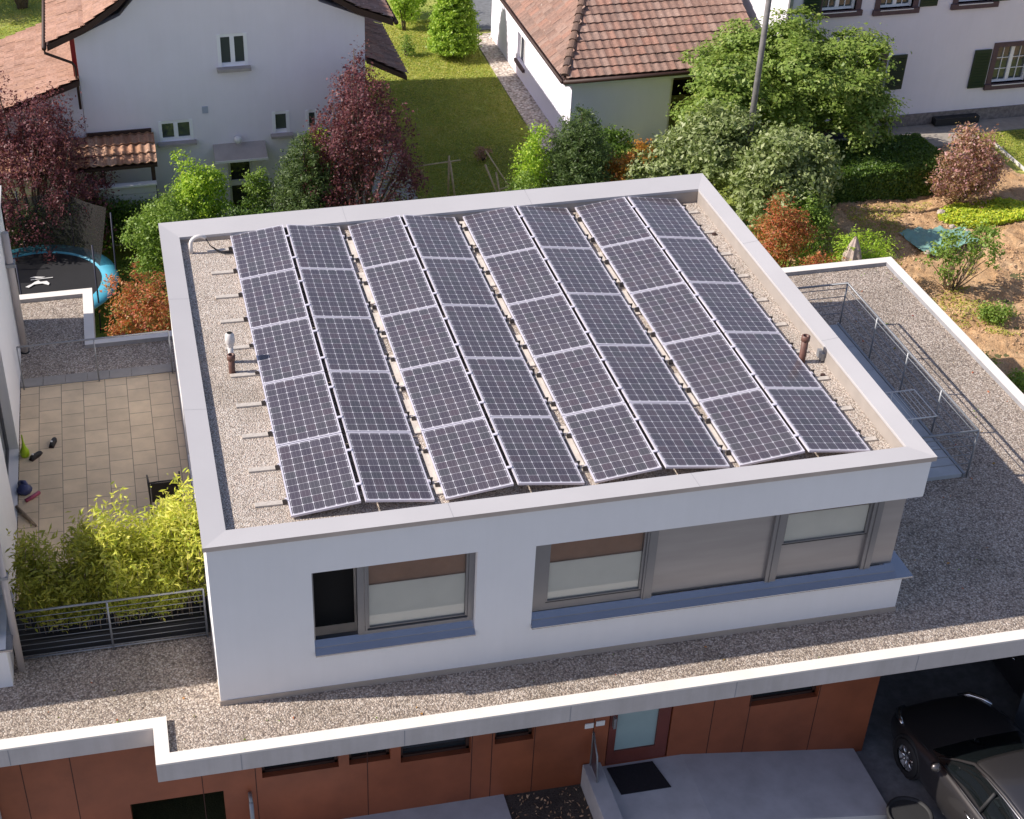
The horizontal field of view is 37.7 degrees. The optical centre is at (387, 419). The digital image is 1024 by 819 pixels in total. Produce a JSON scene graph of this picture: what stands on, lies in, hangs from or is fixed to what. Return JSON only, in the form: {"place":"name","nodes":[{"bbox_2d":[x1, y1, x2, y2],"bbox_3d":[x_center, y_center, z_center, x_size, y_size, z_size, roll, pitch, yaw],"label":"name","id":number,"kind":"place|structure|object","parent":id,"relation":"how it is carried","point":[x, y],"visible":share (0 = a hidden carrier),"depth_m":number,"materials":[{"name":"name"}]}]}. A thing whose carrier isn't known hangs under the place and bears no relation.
{"place":"outdoors","nodes":[
{"label":"outdoors","id":0,"kind":"place"},
{"bbox_2d":[0,0,793,337],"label":"lawn","id":1,"kind":"structure","parent":0,"point":[120,252],"depth_m":44.90,"materials":[{"name":"plant"}]},
{"bbox_2d":[0,71,119,263],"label":"plum tree","id":2,"kind":"object","parent":1,"relation":"on","point":[40,139],"visible":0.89,"depth_m":36.10,"materials":[{"name":"purple plant"}]},
{"bbox_2d":[2,190,118,332],"bbox_3d":[-8.297,-3.536,35.196,3.802,2.372,3.802,-7,35,-9],"label":"trampoline","id":3,"kind":"object","parent":1,"relation":"on","point":[82,262],"visible":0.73,"depth_m":36.14,"materials":[{"name":"fabric"}]},
{"bbox_2d":[76,192,157,253],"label":"leafy hedge","id":4,"kind":"object","parent":1,"relation":"on","point":[116,211],"visible":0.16,"depth_m":37.33,"materials":[{"name":"green plant"}]},
{"bbox_2d":[98,257,171,335],"bbox_3d":[-5.376,-2.021,32.566,1.995,2.903,3.056,-7,35,-9],"label":"photinia bush","id":5,"kind":"object","parent":1,"relation":"on","point":[149,300],"visible":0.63,"depth_m":31.87,"materials":[{"name":"orange plant"}]},
{"bbox_2d":[110,195,183,297],"bbox_3d":[-5.593,-4.200,35.754,2.034,2.807,1.992,-7,35,-9],"label":"leafy bush","id":6,"kind":"object","parent":1,"relation":"on","point":[145,225],"visible":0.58,"depth_m":35.14,"materials":[{"name":"green plant"}]},
{"bbox_2d":[164,149,234,220],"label":"bright bush","id":7,"kind":"object","parent":1,"relation":"on","point":[189,181],"visible":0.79,"depth_m":36.72,"materials":[{"name":"green plant"}]},
{"bbox_2d":[260,131,350,212],"bbox_3d":[-2.044,-5.658,37.383,2.669,3.252,2.753,-7,35,-9],"label":"yew tree","id":8,"kind":"object","parent":1,"relation":"on","point":[297,180],"visible":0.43,"depth_m":36.89,"materials":[{"name":"green plant"}]},
{"bbox_2d":[301,32,432,207],"bbox_3d":[-0.629,-7.005,37.442,3.586,5.428,3.706,-7,35,-9],"label":"plum tree","id":9,"kind":"object","parent":1,"relation":"on","point":[354,107],"visible":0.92,"depth_m":36.97,"materials":[{"name":"purple plant"}]},
{"bbox_2d":[424,0,482,57],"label":"thuja bush","id":10,"kind":"object","parent":1,"relation":"on","point":[452,31],"visible":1,"depth_m":48.27,"materials":[{"name":"green plant"}]},
{"bbox_2d":[502,119,556,189],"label":"light bush","id":11,"kind":"object","parent":1,"relation":"on","point":[530,162],"visible":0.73,"depth_m":38.10,"materials":[{"name":"green plant"}]},
{"bbox_2d":[529,102,621,188],"bbox_3d":[4.938,-6.546,38.477,2.983,3.360,2.994,-7,35,-9],"label":"yew tree","id":12,"kind":"object","parent":1,"relation":"on","point":[578,172],"visible":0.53,"depth_m":37.88,"materials":[{"name":"green plant"}]},
{"bbox_2d":[617,97,770,205],"bbox_3d":[7.833,-6.484,38.358,4.554,3.442,2.690,-7,35,-9],"label":"laurel bush","id":13,"kind":"object","parent":1,"relation":"on","point":[719,137],"visible":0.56,"depth_m":37.78,"materials":[{"name":"green plant"}]},
{"bbox_2d":[747,186,818,267],"bbox_3d":[9.440,-4.269,35.673,1.810,2.814,1.648,-7,35,-9],"label":"photinia bush","id":14,"kind":"object","parent":1,"relation":"on","point":[777,230],"visible":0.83,"depth_m":35.32,"materials":[{"name":"orange plant"}]},
{"bbox_2d":[721,121,851,241],"bbox_3d":[9.879,-5.848,37.411,3.138,3.408,2.727,-7,35,-9],"label":"laurel bush","id":15,"kind":"object","parent":1,"relation":"on","point":[785,160],"visible":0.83,"depth_m":36.60,"materials":[{"name":"green plant"}]},
{"bbox_2d":[780,185,841,266],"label":"garden bush","id":16,"kind":"object","parent":1,"relation":"on","point":[817,213],"visible":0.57,"depth_m":36.68,"materials":[{"name":"green plant"}]},
{"bbox_2d":[345,794,510,818],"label":"forecourt","id":17,"kind":"structure","parent":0,"point":[493,807],"depth_m":23.48,"materials":[{"name":"grey concrete"}]},
{"bbox_2d":[365,19,574,201],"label":"grass","id":18,"kind":"structure","parent":0,"point":[445,94],"depth_m":45.19,"materials":[{"name":"green plant"}]},
{"bbox_2d":[24,27,1023,818],"bbox_3d":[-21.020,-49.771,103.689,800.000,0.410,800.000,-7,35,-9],"label":"ground","id":19,"kind":"structure","parent":0,"point":[194,807],"depth_m":23.98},
{"bbox_2d":[0,0,408,216],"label":"old house","id":20,"kind":"structure","parent":19,"relation":"on","point":[237,88],"depth_m":37.47,"materials":[{"name":"paint"}]},
{"bbox_2d":[216,33,251,72],"bbox_3d":[-3.853,-9.162,37.133,0.850,0.920,0.300,-7,35,-9],"label":"window","id":21,"kind":"structure","parent":20,"relation":"in","point":[232,50],"depth_m":37.23,"materials":[{"name":"white glass"}]},
{"bbox_2d":[0,173,1023,818],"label":"modern house","id":22,"kind":"structure","parent":19,"relation":"on","point":[516,639],"depth_m":22.28,"materials":[{"name":"paint"}]},
{"bbox_2d":[0,185,29,687],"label":"modern house","id":23,"kind":"structure","parent":22,"relation":"on","point":[12,333],"depth_m":26.10,"materials":[{"name":"paint"}]},
{"bbox_2d":[5,510,112,633],"bbox_3d":[-4.833,2.275,22.243,1.765,1.885,1.456,-7,35,-9],"label":"bamboo","id":24,"kind":"object","parent":22,"relation":"on","point":[43,584],"visible":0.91,"depth_m":22.07,"materials":[{"name":"green plant"}]},
{"bbox_2d":[14,588,208,658],"bbox_3d":[-4.110,3.072,22.243,2.812,1.008,0.036,-7,35,-9],"label":"terrace railing","id":25,"kind":"object","parent":22,"relation":"on","point":[113,646],"visible":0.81,"depth_m":22.23,"materials":[{"name":"metal"}]},
{"bbox_2d":[72,468,206,625],"bbox_3d":[-3.587,1.983,22.352,2.242,2.222,1.532,-7,35,-9],"label":"bamboo","id":26,"kind":"object","parent":22,"relation":"on","point":[164,553],"visible":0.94,"depth_m":22.08,"materials":[{"name":"green plant"}]},
{"bbox_2d":[346,237,357,261],"bbox_3d":[-0.625,-3.065,26.897,0.095,0.050,0.950,-7,35,-9],"label":"ballast slab","id":27,"kind":"object","parent":22,"relation":"on","point":[352,247],"depth_m":26.89,"materials":[{"name":"concrete"}]},
{"bbox_2d":[348,215,416,268],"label":"solar panel","id":28,"kind":"object","parent":27,"relation":"on","point":[383,241],"visible":1,"depth_m":26.87,"materials":[{"name":"blue glass"}]},
{"bbox_2d":[311,552,475,639],"bbox_3d":[0.068,2.406,21.234,2.335,1.404,0.330,-7,35,-9],"label":"window","id":29,"kind":"structure","parent":22,"relation":"in","point":[332,591],"depth_m":21.32,"materials":[{"name":"metal"}]},
{"bbox_2d":[366,553,468,629],"bbox_3d":[0.422,2.379,21.183,1.474,1.301,0.092,-7,35,-9],"label":"window","id":30,"kind":"structure","parent":22,"relation":"in","point":[430,589],"depth_m":21.22,"materials":[{"name":"glass"}]},
{"bbox_2d":[421,451,442,495],"bbox_3d":[0.640,0.764,21.422,0.095,0.050,1.050,-7,35,-9],"label":"ballast slab","id":31,"kind":"object","parent":22,"relation":"on","point":[430,467],"depth_m":21.41,"materials":[{"name":"concrete"}]},
{"bbox_2d":[421,417,513,499],"bbox_3d":[1.146,0.585,21.558,1.131,0.190,1.654,-12,36,-5],"label":"solar panel","id":32,"kind":"object","parent":31,"relation":"on","point":[466,457],"visible":1,"depth_m":21.48,"materials":[{"name":"black glass"}]},
{"bbox_2d":[207,210,698,252],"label":"mounting rail","id":33,"kind":"object","parent":22,"relation":"on","point":[409,235],"visible":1,"depth_m":27.16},
{"bbox_2d":[228,225,295,279],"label":"solar panel","id":34,"kind":"object","parent":33,"relation":"on","point":[263,251],"visible":1,"depth_m":26.53,"materials":[{"name":"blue glass"}]},
{"bbox_2d":[286,224,353,269],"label":"solar panel","id":35,"kind":"object","parent":33,"relation":"on","point":[319,247],"visible":1,"depth_m":26.69,"materials":[{"name":"blue glass"}]},
{"bbox_2d":[403,215,474,258],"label":"solar panel","id":36,"kind":"object","parent":33,"relation":"on","point":[437,236],"visible":1,"depth_m":27.03,"materials":[{"name":"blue glass"}]},
{"bbox_2d":[517,205,591,248],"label":"solar panel","id":37,"kind":"object","parent":33,"relation":"on","point":[555,227],"visible":1,"depth_m":27.36,"materials":[{"name":"blue glass"}]},
{"bbox_2d":[628,196,706,238],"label":"solar panel","id":38,"kind":"object","parent":33,"relation":"on","point":[665,217],"visible":1,"depth_m":27.70,"materials":[{"name":"blue glass"}]},
{"bbox_2d":[211,230,713,274],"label":"mounting rail","id":39,"kind":"object","parent":22,"relation":"on","point":[354,262],"visible":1,"depth_m":26.50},
{"bbox_2d":[462,206,535,259],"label":"solar panel","id":40,"kind":"object","parent":39,"relation":"on","point":[500,231],"visible":1,"depth_m":27.21,"materials":[{"name":"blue glass"}]},
{"bbox_2d":[216,252,731,299],"bbox_3d":[1.637,-2.534,26.184,9.300,0.211,0.090,-7,35,-9],"label":"mounting rail","id":41,"kind":"object","parent":22,"relation":"on","point":[227,296],"visible":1,"depth_m":25.68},
{"bbox_2d":[238,269,309,328],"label":"solar panel","id":42,"kind":"object","parent":41,"relation":"on","point":[273,298],"visible":1,"depth_m":25.19,"materials":[{"name":"blue glass"}]},
{"bbox_2d":[299,268,370,317],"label":"solar panel","id":43,"kind":"object","parent":41,"relation":"on","point":[333,292],"visible":1,"depth_m":25.35,"materials":[{"name":"blue glass"}]},
{"bbox_2d":[421,257,497,305],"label":"solar panel","id":44,"kind":"object","parent":41,"relation":"on","point":[458,281],"visible":1,"depth_m":25.69,"materials":[{"name":"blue glass"}]},
{"bbox_2d":[540,247,620,294],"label":"solar panel","id":45,"kind":"object","parent":41,"relation":"on","point":[579,270],"visible":1,"depth_m":26.03,"materials":[{"name":"blue glass"}]},
{"bbox_2d":[656,237,740,282],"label":"solar panel","id":46,"kind":"object","parent":41,"relation":"on","point":[697,259],"visible":1,"depth_m":26.36,"materials":[{"name":"blue glass"}]},
{"bbox_2d":[220,274,748,323],"bbox_3d":[1.790,-2.072,25.524,9.300,0.211,0.090,-7,35,-9],"label":"mounting rail","id":47,"kind":"object","parent":22,"relation":"on","point":[236,320],"visible":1,"depth_m":25.15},
{"bbox_2d":[363,258,436,316],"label":"solar panel","id":48,"kind":"object","parent":47,"relation":"on","point":[399,287],"visible":1,"depth_m":25.53,"materials":[{"name":"blue glass"}]},
{"bbox_2d":[601,237,684,293],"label":"solar panel","id":49,"kind":"object","parent":47,"relation":"on","point":[642,265],"visible":1,"depth_m":26.20,"materials":[{"name":"blue glass"}]},
{"bbox_2d":[476,255,495,286],"bbox_3d":[1.732,-2.618,26.295,0.095,0.050,1.100,-7,35,-9],"label":"ballast slab","id":50,"kind":"object","parent":22,"relation":"on","point":[491,283],"depth_m":26.27,"materials":[{"name":"concrete"}]},
{"bbox_2d":[484,247,562,305],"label":"solar panel","id":51,"kind":"object","parent":50,"relation":"on","point":[521,276],"visible":1,"depth_m":25.86,"materials":[{"name":"blue glass"}]},
{"bbox_2d":[225,298,767,350],"bbox_3d":[1.948,-1.594,24.839,9.300,0.211,0.090,-7,35,-9],"label":"mounting rail","id":52,"kind":"object","parent":22,"relation":"on","point":[242,347],"visible":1,"depth_m":24.48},
{"bbox_2d":[249,317,324,384],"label":"solar panel","id":53,"kind":"object","parent":52,"relation":"on","point":[286,350],"visible":1,"depth_m":23.84,"materials":[{"name":"blue glass"}]},
{"bbox_2d":[313,317,389,371],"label":"solar panel","id":54,"kind":"object","parent":52,"relation":"on","point":[350,344],"visible":1,"depth_m":24.00,"materials":[{"name":"blue glass"}]},
{"bbox_2d":[380,305,459,370],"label":"solar panel","id":55,"kind":"object","parent":52,"relation":"on","point":[419,337],"visible":1,"depth_m":24.18,"materials":[{"name":"blue glass"}]},
{"bbox_2d":[442,305,522,358],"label":"solar panel","id":56,"kind":"object","parent":52,"relation":"on","point":[481,331],"visible":1,"depth_m":24.34,"materials":[{"name":"blue glass"}]},
{"bbox_2d":[507,294,591,357],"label":"solar panel","id":57,"kind":"object","parent":52,"relation":"on","point":[549,325],"visible":1,"depth_m":24.52,"materials":[{"name":"blue glass"}]},
{"bbox_2d":[567,293,652,345],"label":"solar panel","id":58,"kind":"object","parent":52,"relation":"on","point":[608,319],"visible":1,"depth_m":24.68,"materials":[{"name":"blue glass"}]},
{"bbox_2d":[689,282,779,332],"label":"solar panel","id":59,"kind":"object","parent":52,"relation":"on","point":[732,307],"visible":1,"depth_m":25.02,"materials":[{"name":"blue glass"}]},
{"bbox_2d":[230,322,786,377],"bbox_3d":[2.100,-1.132,24.179,9.300,0.211,0.090,-7,35,-9],"label":"mounting rail","id":60,"kind":"object","parent":22,"relation":"on","point":[251,374],"visible":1,"depth_m":23.64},
{"bbox_2d":[630,282,720,345],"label":"solar panel","id":61,"kind":"object","parent":60,"relation":"on","point":[674,313],"visible":1,"depth_m":24.86,"materials":[{"name":"blue glass"}]},
{"bbox_2d":[236,349,807,408],"bbox_3d":[2.259,-0.653,23.495,9.300,0.211,0.090,-7,35,-9],"label":"mounting rail","id":62,"kind":"object","parent":22,"relation":"on","point":[257,404],"visible":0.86,"depth_m":22.97,"materials":[{"name":"metal"}]},
{"bbox_2d":[329,371,410,431],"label":"solar panel","id":63,"kind":"object","parent":62,"relation":"on","point":[368,402],"visible":1,"depth_m":22.66,"materials":[{"name":"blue glass"}]},
{"bbox_2d":[400,358,484,432],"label":"solar panel","id":64,"kind":"object","parent":62,"relation":"on","point":[441,394],"visible":1,"depth_m":22.84,"materials":[{"name":"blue glass"}]},
{"bbox_2d":[464,358,551,417],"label":"solar panel","id":65,"kind":"object","parent":62,"relation":"on","point":[506,387],"visible":1,"depth_m":23.00,"materials":[{"name":"blue glass"}]},
{"bbox_2d":[533,345,624,417],"bbox_3d":[2.973,-0.579,23.240,1.131,0.190,1.654,-12,36,-5],"label":"solar panel","id":66,"kind":"object","parent":62,"relation":"on","point":[577,380],"visible":1,"depth_m":23.17,"materials":[{"name":"blue glass"}]},
{"bbox_2d":[596,345,688,402],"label":"solar panel","id":67,"kind":"object","parent":62,"relation":"on","point":[640,373],"visible":1,"depth_m":23.33,"materials":[{"name":"blue glass"}]},
{"bbox_2d":[663,333,759,401],"bbox_3d":[5.111,-0.802,23.578,1.131,0.190,1.654,-12,36,-5],"label":"solar panel","id":68,"kind":"object","parent":62,"relation":"on","point":[711,366],"visible":1,"depth_m":23.51,"materials":[{"name":"blue glass"}]},
{"bbox_2d":[725,332,821,388],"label":"solar panel","id":69,"kind":"object","parent":62,"relation":"on","point":[771,360],"visible":1,"depth_m":23.67,"materials":[{"name":"blue glass"}]},
{"bbox_2d":[241,376,829,438],"bbox_3d":[2.411,-0.192,22.834,9.300,0.211,0.090,-7,35,-9],"label":"mounting rail","id":70,"kind":"object","parent":22,"relation":"on","point":[265,434],"visible":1,"depth_m":22.31,"materials":[{"name":"metal"}]},
{"bbox_2d":[261,372,341,446],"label":"solar panel","id":71,"kind":"object","parent":70,"relation":"on","point":[301,408],"visible":1,"depth_m":22.50,"materials":[{"name":"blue glass"}]},
{"bbox_2d":[248,406,852,472],"bbox_3d":[2.569,0.287,22.150,9.300,0.211,0.090,-7,35,-9],"label":"mounting rail","id":72,"kind":"object","parent":22,"relation":"on","point":[351,460],"visible":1,"depth_m":21.63,"materials":[{"name":"metal"}]},
{"bbox_2d":[346,432,434,501],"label":"solar panel","id":73,"kind":"object","parent":72,"relation":"on","point":[389,466],"visible":1,"depth_m":21.30,"materials":[{"name":"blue glass"}]},
{"bbox_2d":[490,417,584,484],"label":"solar panel","id":74,"kind":"object","parent":72,"relation":"on","point":[536,451],"visible":1,"depth_m":21.64,"materials":[{"name":"blue glass"}]},
{"bbox_2d":[629,402,729,468],"bbox_3d":[4.338,0.217,22.038,1.059,0.095,1.654,0,34,-13],"label":"solar panel","id":75,"kind":"object","parent":72,"relation":"on","point":[678,436],"visible":0.98,"depth_m":21.97,"materials":[{"name":"blue glass"}]},
{"bbox_2d":[699,388,804,466],"bbox_3d":[5.421,0.139,22.233,1.131,0.190,1.654,-12,36,-5],"label":"solar panel","id":76,"kind":"object","parent":72,"relation":"on","point":[751,427],"visible":0.99,"depth_m":22.15,"materials":[{"name":"black glass"}]},
{"bbox_2d":[764,388,870,451],"bbox_3d":[6.476,-0.006,22.376,1.059,0.095,1.654,0,34,-13],"label":"solar panel","id":77,"kind":"object","parent":72,"relation":"on","point":[816,420],"visible":0.95,"depth_m":22.32,"materials":[{"name":"blue glass"}]},
{"bbox_2d":[254,436,877,507],"bbox_3d":[2.722,0.749,21.490,9.300,0.211,0.090,-7,35,-9],"label":"mounting rail","id":78,"kind":"object","parent":22,"relation":"on","point":[280,502],"visible":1,"depth_m":20.99,"materials":[{"name":"metal"}]},
{"bbox_2d":[275,433,360,517],"bbox_3d":[-0.992,0.808,21.220,1.131,0.190,1.654,-12,36,-5],"label":"solar panel","id":79,"kind":"object","parent":78,"relation":"on","point":[317,475],"visible":1,"depth_m":21.14,"materials":[{"name":"glass"}]},
{"bbox_2d":[562,403,661,483],"bbox_3d":[3.283,0.362,21.895,1.131,0.190,1.654,-12,36,-5],"label":"solar panel","id":80,"kind":"object","parent":78,"relation":"on","point":[611,442],"visible":1,"depth_m":21.81,"materials":[{"name":"black glass"}]},
{"bbox_2d":[576,218,591,241],"bbox_3d":[3.651,-3.494,27.585,0.095,0.050,0.950,-7,35,-9],"label":"ballast slab","id":81,"kind":"object","parent":22,"relation":"on","point":[582,227],"depth_m":27.61,"materials":[{"name":"concrete"}]},
{"bbox_2d":[575,197,652,248],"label":"solar panel","id":82,"kind":"object","parent":81,"relation":"on","point":[611,222],"visible":1,"depth_m":27.54,"materials":[{"name":"blue glass"}]},
{"bbox_2d":[545,532,647,602],"bbox_3d":[3.009,2.076,21.569,1.468,1.221,0.092,-7,35,-9],"label":"window","id":83,"kind":"structure","parent":22,"relation":"in","point":[613,564],"depth_m":21.61,"materials":[{"name":"glass"}]},
{"bbox_2d":[605,707,671,764],"bbox_3d":[3.972,4.552,23.289,1.000,2.240,0.150,-7,35,-9],"label":"entrance door","id":84,"kind":"structure","parent":22,"relation":"in","point":[639,735],"depth_m":23.63,"materials":[{"name":"paint"}]},
{"bbox_2d":[703,421,734,463],"bbox_3d":[4.916,0.336,22.110,0.095,0.050,1.050,-7,35,-9],"label":"ballast slab","id":85,"kind":"object","parent":22,"relation":"on","point":[716,438],"depth_m":22.13,"materials":[{"name":"concrete"}]},
{"bbox_2d":[782,503,873,544],"bbox_3d":[6.470,1.470,21.945,1.358,0.706,0.092,-7,35,-9],"label":"window","id":86,"kind":"structure","parent":22,"relation":"in","point":[846,521],"depth_m":21.99,"materials":[{"name":"glass"}]},
{"bbox_2d":[797,282,979,477],"bbox_3d":[8.555,-0.745,27.498,2.118,1.022,5.174,-7,35,-9],"label":"wire railing","id":87,"kind":"object","parent":22,"relation":"on","point":[977,430],"visible":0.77,"depth_m":27.23,"materials":[{"name":"metal"}]},
{"bbox_2d":[477,33,559,154],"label":"gravel strip","id":88,"kind":"object","parent":19,"relation":"on","point":[527,107],"visible":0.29,"depth_m":46.85,"materials":[{"name":"gravel"}]},
{"bbox_2d":[504,784,592,818],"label":"planting bed","id":89,"kind":"object","parent":19,"relation":"on","point":[528,807],"visible":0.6,"depth_m":23.63,"materials":[{"name":"soil"}]},
{"bbox_2d":[581,762,622,818],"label":"ramp kerb","id":90,"kind":"structure","parent":19,"relation":"on","point":[600,800],"depth_m":23.28,"materials":[{"name":"grey concrete"}]},
{"bbox_2d":[491,0,753,143],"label":"garage house","id":91,"kind":"structure","parent":19,"relation":"on","point":[619,63],"depth_m":42.92,"materials":[{"name":"paint"}]},
{"bbox_2d":[602,748,886,818],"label":"entrance ramp","id":92,"kind":"structure","parent":19,"relation":"on","point":[819,784],"depth_m":23.69,"materials":[{"name":"grey concrete"}]},
{"bbox_2d":[607,761,670,794],"bbox_3d":[3.988,5.674,23.624,0.880,0.017,0.560,-7,35,-9],"label":"doormat","id":93,"kind":"object","parent":92,"relation":"on","point":[637,777],"visible":1,"depth_m":23.60,"materials":[{"name":"rubber"}]},
{"bbox_2d":[815,132,949,205],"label":"clipped hedge","id":94,"kind":"object","parent":19,"relation":"on","point":[893,170],"visible":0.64,"depth_m":40.11,"materials":[{"name":"green plant"}]},
{"bbox_2d":[742,0,1023,139],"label":"shuttered house","id":95,"kind":"structure","parent":19,"relation":"on","point":[963,63],"depth_m":43.29,"materials":[{"name":"paint"}]},
{"bbox_2d":[991,45,1023,85],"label":"window","id":96,"kind":"structure","parent":95,"relation":"in","point":[1009,65],"depth_m":44.06,"materials":[{"name":"white glass"}]},
{"bbox_2d":[761,173,1023,393],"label":"vegetable bed","id":97,"kind":"object","parent":19,"relation":"on","point":[987,278],"visible":0.35,"depth_m":37.37,"materials":[{"name":"soil"}]},
{"bbox_2d":[794,196,1020,376],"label":"weeds","id":98,"kind":"object","parent":97,"relation":"on","point":[942,299],"visible":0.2,"depth_m":38.46,"materials":[{"name":"green plant"}]},
{"bbox_2d":[915,219,1007,291],"bbox_3d":[13.763,-3.845,35.781,2.199,1.950,1.366,-7,35,-9],"label":"sapling","id":99,"kind":"object","parent":97,"relation":"on","point":[947,252],"visible":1,"depth_m":35.59,"materials":[{"name":"plant"}]},
{"bbox_2d":[920,121,1009,207],"bbox_3d":[15.389,-6.731,39.572,2.164,2.332,2.118,17,39,24],"label":"rhododendron","id":100,"kind":"object","parent":97,"relation":"on","point":[979,167],"visible":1,"depth_m":39.38,"materials":[{"name":"pink plant"}]},
{"bbox_2d":[937,197,1023,227],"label":"weeds","id":101,"kind":"object","parent":97,"relation":"on","point":[1000,210],"visible":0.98,"depth_m":39.38,"materials":[{"name":"green plant"}]},
{"bbox_2d":[671,94,1023,179],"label":"lawn","id":102,"kind":"structure","parent":0,"point":[1010,163],"depth_m":43.47,"materials":[{"name":"plant"}]},
{"bbox_2d":[666,4,911,156],"bbox_3d":[10.854,-8.782,40.701,6.648,4.560,5.280,-7,35,-9],"label":"garden tree","id":103,"kind":"object","parent":102,"relation":"on","point":[818,80],"visible":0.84,"depth_m":39.79,"materials":[{"name":"green plant"}]},
{"bbox_2d":[828,116,1023,148],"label":"garden path","id":104,"kind":"structure","parent":0,"point":[935,136],"depth_m":44.14,"materials":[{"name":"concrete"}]},
{"bbox_2d":[856,660,1020,818],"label":"driveway","id":105,"kind":"structure","parent":0,"point":[985,679],"depth_m":25.79,"materials":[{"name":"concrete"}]},
{"bbox_2d":[891,692,1023,818],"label":"parked car","id":106,"kind":"object","parent":105,"relation":"on","point":[960,756],"visible":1,"depth_m":23.59,"materials":[{"name":"grey paint"}]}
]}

